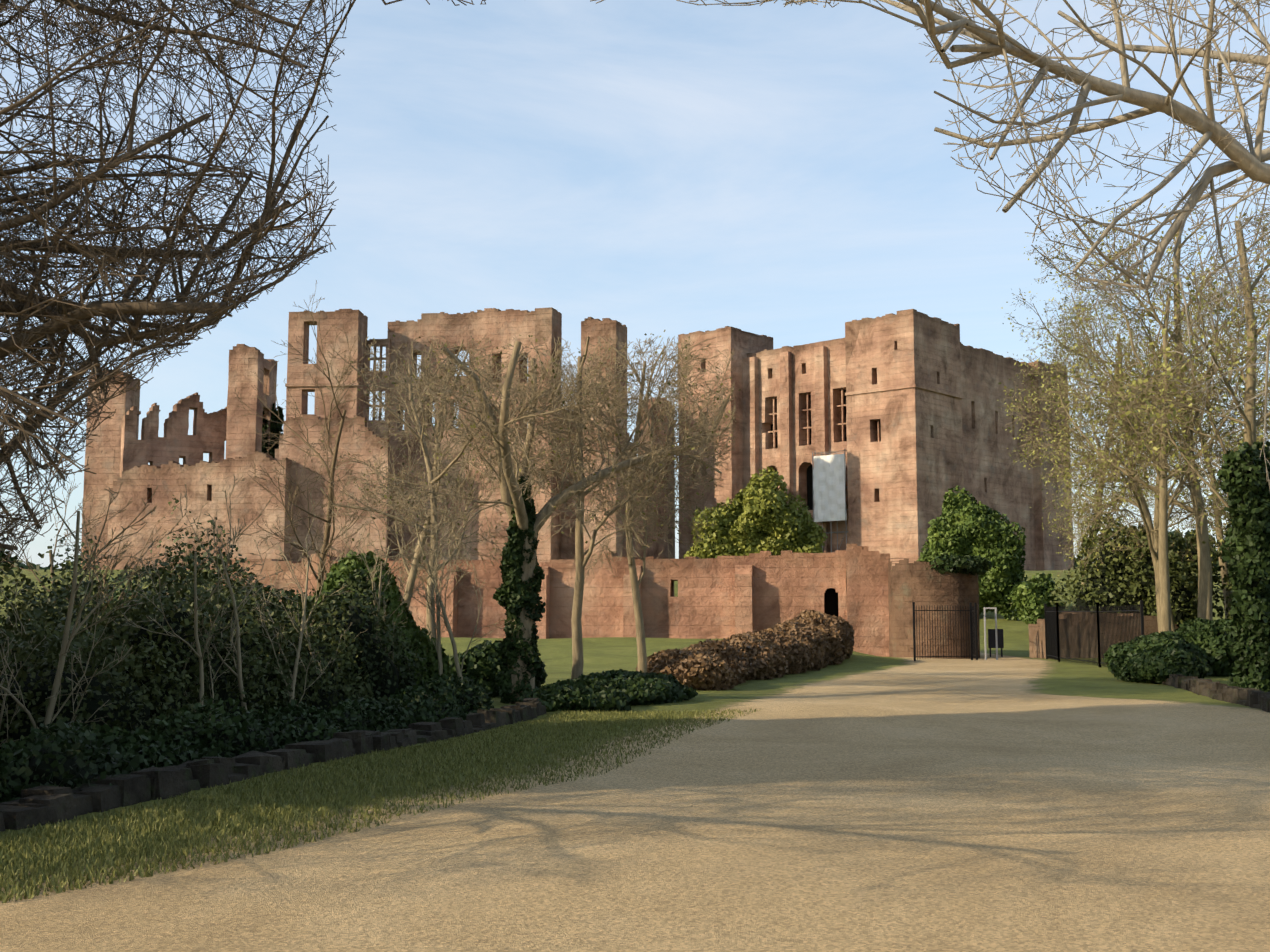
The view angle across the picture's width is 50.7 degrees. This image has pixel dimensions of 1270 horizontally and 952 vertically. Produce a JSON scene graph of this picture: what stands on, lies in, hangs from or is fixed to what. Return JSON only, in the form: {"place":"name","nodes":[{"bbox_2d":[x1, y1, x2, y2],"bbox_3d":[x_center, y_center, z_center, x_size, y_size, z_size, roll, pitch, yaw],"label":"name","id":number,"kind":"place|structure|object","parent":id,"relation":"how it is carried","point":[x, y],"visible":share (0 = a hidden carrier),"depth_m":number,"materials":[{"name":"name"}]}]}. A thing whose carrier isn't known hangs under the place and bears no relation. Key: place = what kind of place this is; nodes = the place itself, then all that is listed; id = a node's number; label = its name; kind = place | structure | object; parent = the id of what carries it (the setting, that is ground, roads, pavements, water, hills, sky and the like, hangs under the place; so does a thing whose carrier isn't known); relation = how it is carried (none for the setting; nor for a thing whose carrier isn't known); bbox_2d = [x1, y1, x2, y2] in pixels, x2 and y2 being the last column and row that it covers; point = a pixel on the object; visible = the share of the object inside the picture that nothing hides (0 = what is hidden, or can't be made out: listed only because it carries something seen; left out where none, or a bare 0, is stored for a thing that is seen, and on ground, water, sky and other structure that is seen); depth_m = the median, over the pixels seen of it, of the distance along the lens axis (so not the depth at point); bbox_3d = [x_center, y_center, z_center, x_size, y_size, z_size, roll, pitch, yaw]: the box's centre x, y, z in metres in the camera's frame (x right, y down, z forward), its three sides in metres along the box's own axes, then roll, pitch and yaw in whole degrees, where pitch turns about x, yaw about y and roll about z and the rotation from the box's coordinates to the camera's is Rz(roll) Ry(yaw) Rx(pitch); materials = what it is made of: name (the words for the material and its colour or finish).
{"place":"outdoors","nodes":[
{"label":"outdoors","id":0,"kind":"place"},
{"bbox_2d":[0,569,1269,951],"bbox_3d":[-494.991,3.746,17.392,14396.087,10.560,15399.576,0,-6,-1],"label":"terrain","id":1,"kind":"structure","parent":0,"point":[1014,799],"depth_m":10.02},
{"bbox_2d":[120,392,226,476],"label":"ruined wall","id":2,"kind":"structure","parent":1,"relation":"on","point":[176,442],"depth_m":115.13,"materials":[{"name":"stone"}]},
{"bbox_2d":[0,495,379,752],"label":"shrubs","id":3,"kind":"object","parent":1,"relation":"on","point":[47,659],"depth_m":17.73,"materials":[{"name":"green plant"}]},
{"bbox_2d":[0,281,400,630],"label":"bare shrubs","id":4,"kind":"object","parent":1,"relation":"on","point":[324,552],"visible":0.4,"depth_m":28.66,"materials":[{"name":"brown plant"}]},
{"bbox_2d":[0,517,427,700],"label":"bushes","id":5,"kind":"object","parent":1,"relation":"on","point":[57,593],"depth_m":22.48,"materials":[{"name":"green plant"}]},
{"bbox_2d":[0,0,485,561],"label":"tree","id":6,"kind":"object","parent":1,"relation":"on","point":[62,316],"visible":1,"depth_m":11.42,"materials":[{"name":"brown plant"}]},
{"bbox_2d":[0,673,493,802],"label":"ground cover plants","id":7,"kind":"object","parent":1,"relation":"on","point":[81,745],"depth_m":14.87,"materials":[{"name":"green plant"}]},
{"bbox_2d":[0,433,516,747],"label":"bare shrubs","id":8,"kind":"object","parent":1,"relation":"on","point":[66,642],"visible":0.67,"depth_m":17.89,"materials":[{"name":"brown plant"}]},
{"bbox_2d":[0,698,546,831],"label":"wall","id":9,"kind":"structure","parent":1,"relation":"on","point":[42,805],"depth_m":13.29,"materials":[{"name":"grey stone"}]},
{"bbox_2d":[0,565,547,696],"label":"slope bushes","id":10,"kind":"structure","parent":1,"relation":"on","point":[486,667],"depth_m":28.04,"materials":[{"name":"green plant"}]},
{"bbox_2d":[81,307,636,569],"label":"castle ruins","id":11,"kind":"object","parent":1,"relation":"on","point":[205,482],"depth_m":110.64,"materials":[{"name":"stone"}]},
{"bbox_2d":[261,403,283,457],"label":"ivy on pier","id":12,"kind":"object","parent":11,"relation":"attached to","point":[275,427],"visible":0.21,"depth_m":118.22,"materials":[{"name":"green plant"}]},
{"bbox_2d":[299,550,455,688],"bbox_3d":[-4.913,3.510,25.435,2.852,4.164,3.588,0,-6,-1],"label":"laurel bush","id":13,"kind":"object","parent":1,"relation":"on","point":[411,630],"depth_m":24.97,"materials":[{"name":"green plant"}]},
{"bbox_2d":[0,707,759,902],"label":"verge grass blades","id":14,"kind":"object","parent":1,"relation":"on","point":[71,870],"depth_m":12.12,"materials":[{"name":"green plant"}]},
{"bbox_2d":[316,335,735,703],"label":"bare trees","id":15,"kind":"object","parent":1,"relation":"on","point":[508,479],"visible":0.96,"depth_m":26.94,"materials":[{"name":"brown plant"}]},
{"bbox_2d":[492,474,545,703],"bbox_3d":[-2.218,2.301,25.764,1.044,4.673,0.949,0,-6,-1],"label":"ivy","id":16,"kind":"object","parent":15,"relation":"attached to","point":[513,587],"depth_m":25.49,"materials":[{"name":"green plant"}]},
{"bbox_2d":[315,330,740,582],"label":"tree buds","id":17,"kind":"object","parent":15,"relation":"attached to","point":[483,437],"visible":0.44,"depth_m":26.84,"materials":[{"name":"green plant"}]},
{"bbox_2d":[215,550,846,638],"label":"curtain wall","id":18,"kind":"structure","parent":1,"relation":"on","point":[720,597],"depth_m":56.33,"materials":[{"name":"stone"}]},
{"bbox_2d":[824,589,838,616],"bbox_3d":[8.258,5.977,56.271,0.976,3.000,0.200,-1,-6,9],"label":"doorway","id":19,"kind":"structure","parent":18,"relation":"in","point":[830,601],"depth_m":56.24,"materials":[{"name":"black"}]},
{"bbox_2d":[518,669,697,711],"bbox_3d":[-0.323,4.199,25.625,2.501,0.970,5.474,-2,-6,20],"label":"shrub row","id":20,"kind":"object","parent":1,"relation":"on","point":[592,691],"depth_m":24.69,"materials":[{"name":"green plant"}]},
{"bbox_2d":[0,527,1228,569],"bbox_3d":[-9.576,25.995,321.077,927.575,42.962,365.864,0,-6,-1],"label":"distant treeline","id":21,"kind":"object","parent":1,"relation":"on","point":[47,568],"depth_m":384.05,"materials":[{"name":"green plant"}]},
{"bbox_2d":[637,398,674,558],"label":"dark ruin pier","id":22,"kind":"structure","parent":1,"relation":"on","point":[655,549],"depth_m":129.07,"materials":[{"name":"stone"}]},
{"bbox_2d":[706,496,777,556],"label":"evergreen tree","id":23,"kind":"object","parent":1,"relation":"on","point":[744,532],"visible":0.02,"depth_m":78.84,"materials":[{"name":"green plant"}]},
{"bbox_2d":[635,609,854,690],"bbox_3d":[3.970,5.063,39.289,2.662,2.389,20.397,-2,-6,18],"label":"beech hedge","id":24,"kind":"object","parent":1,"relation":"on","point":[734,660],"depth_m":34.90,"materials":[{"name":"brown plant"}]},
{"bbox_2d":[683,466,827,558],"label":"bush","id":25,"kind":"object","parent":1,"relation":"on","point":[783,524],"visible":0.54,"depth_m":78.23,"materials":[{"name":"green plant"}]},
{"bbox_2d":[770,390,880,509],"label":"window openings","id":26,"kind":"object","parent":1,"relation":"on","point":[810,492],"depth_m":126.66,"materials":[{"name":"black"}]},
{"bbox_2d":[813,450,847,552],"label":"scaffold poles","id":27,"kind":"object","parent":1,"relation":"on","point":[837,532],"visible":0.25,"depth_m":121.29,"materials":[{"name":"grey metal"}]},
{"bbox_2d":[813,454,846,522],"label":"scaffold sheeting","id":28,"kind":"object","parent":27,"relation":"attached to","point":[829,475],"visible":1,"depth_m":121.18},
{"bbox_2d":[812,449,845,524],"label":"scaffold sheet battens","id":29,"kind":"object","parent":28,"relation":"attached to","point":[845,488],"visible":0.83,"depth_m":120.26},
{"bbox_2d":[846,544,889,656],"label":"gate tower block","id":30,"kind":"structure","parent":1,"relation":"on","point":[868,613],"depth_m":53.50,"materials":[{"name":"brown stone"}]},
{"bbox_2d":[590,0,1269,488],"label":"tree","id":31,"kind":"object","parent":1,"relation":"on","point":[1252,164],"visible":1,"depth_m":9.99,"materials":[{"name":"brown plant"}]},
{"bbox_2d":[888,558,979,658],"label":"round tower","id":32,"kind":"structure","parent":1,"relation":"on","point":[918,583],"depth_m":51.63,"materials":[{"name":"brown stone"}]},
{"bbox_2d":[926,554,992,575],"bbox_3d":[12.479,3.453,51.848,2.666,0.890,1.401,0,-6,-1],"label":"ivy","id":33,"kind":"object","parent":32,"relation":"on","point":[977,565],"visible":0.92,"depth_m":51.48,"materials":[{"name":"green plant"}]},
{"bbox_2d":[912,602,977,660],"bbox_3d":[11.926,5.769,49.812,1.104,2.138,4.633,-5,-8,40],"label":"iron gate leaf","id":34,"kind":"object","parent":1,"relation":"on","point":[972,610],"visible":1,"depth_m":49.23,"materials":[{"name":"black metal"}]},
{"bbox_2d":[916,486,1063,623],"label":"evergreen tree","id":35,"kind":"object","parent":1,"relation":"on","point":[961,519],"visible":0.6,"depth_m":72.75,"materials":[{"name":"green plant"}]},
{"bbox_2d":[942,532,1037,606],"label":"evergreen tree","id":36,"kind":"object","parent":1,"relation":"on","point":[1012,583],"depth_m":72.92,"materials":[{"name":"green plant"}]},
{"bbox_2d":[984,607,997,659],"bbox_3d":[13.374,5.923,50.392,0.475,1.960,0.055,0,-6,-1],"label":"metal frame","id":37,"kind":"object","parent":1,"relation":"on","point":[985,608],"visible":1,"depth_m":50.39,"materials":[{"name":"grey paint"}]},
{"bbox_2d":[988,629,1003,656],"bbox_3d":[14.229,6.587,52.865,0.600,1.100,0.070,0,-6,-1],"label":"sign board","id":38,"kind":"object","parent":1,"relation":"on","point":[992,639],"visible":0.79,"depth_m":52.84,"materials":[{"name":"grey metal"}]},
{"bbox_2d":[1044,600,1143,666],"bbox_3d":[14.903,5.228,44.449,0.314,2.095,11.927,0,-6,4],"label":"iron fence","id":39,"kind":"object","parent":1,"relation":"on","point":[1055,637],"visible":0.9,"depth_m":44.32,"materials":[{"name":"black metal"}]},
{"bbox_2d":[1028,612,1177,658],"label":"gate wall","id":40,"kind":"structure","parent":1,"relation":"on","point":[1037,647],"depth_m":50.88,"materials":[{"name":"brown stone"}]},
{"bbox_2d":[1000,204,1269,632],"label":"budding trees","id":41,"kind":"object","parent":1,"relation":"on","point":[1157,536],"visible":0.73,"depth_m":39.21,"materials":[{"name":"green plant"}]},
{"bbox_2d":[997,185,1269,579],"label":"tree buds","id":42,"kind":"object","parent":41,"relation":"attached to","point":[1169,415],"visible":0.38,"depth_m":39.82,"materials":[{"name":"green plant"}]},
{"bbox_2d":[1047,459,1269,626],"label":"evergreens","id":43,"kind":"object","parent":1,"relation":"on","point":[1176,561],"depth_m":52.93,"materials":[{"name":"green plant"}]},
{"bbox_2d":[1103,617,1239,684],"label":"ivy bushes","id":44,"kind":"object","parent":1,"relation":"on","point":[1144,657],"depth_m":35.58,"materials":[{"name":"green plant"}]},
{"bbox_2d":[1162,674,1269,712],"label":"kerb stones","id":45,"kind":"object","parent":1,"relation":"on","point":[1249,697],"visible":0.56,"depth_m":26.51,"materials":[{"name":"grey stone"}]},
{"bbox_2d":[1215,441,1269,691],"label":"ivy","id":46,"kind":"object","parent":1,"relation":"on","point":[1255,649],"depth_m":26.49,"materials":[{"name":"green plant"}]},
{"bbox_2d":[0,0,1269,568],"label":"sky","id":47,"kind":"structure","parent":0,"point":[785,174],"materials":[{"name":"blue"}]},
{"bbox_2d":[678,309,1073,570],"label":"keep walls","id":48,"kind":"structure","parent":0,"point":[926,390],"depth_m":124.49,"materials":[{"name":"brown stone"}]},
{"bbox_2d":[706,388,879,448],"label":"windows","id":49,"kind":"structure","parent":48,"relation":"attached to","point":[842,405],"depth_m":126.10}
]}

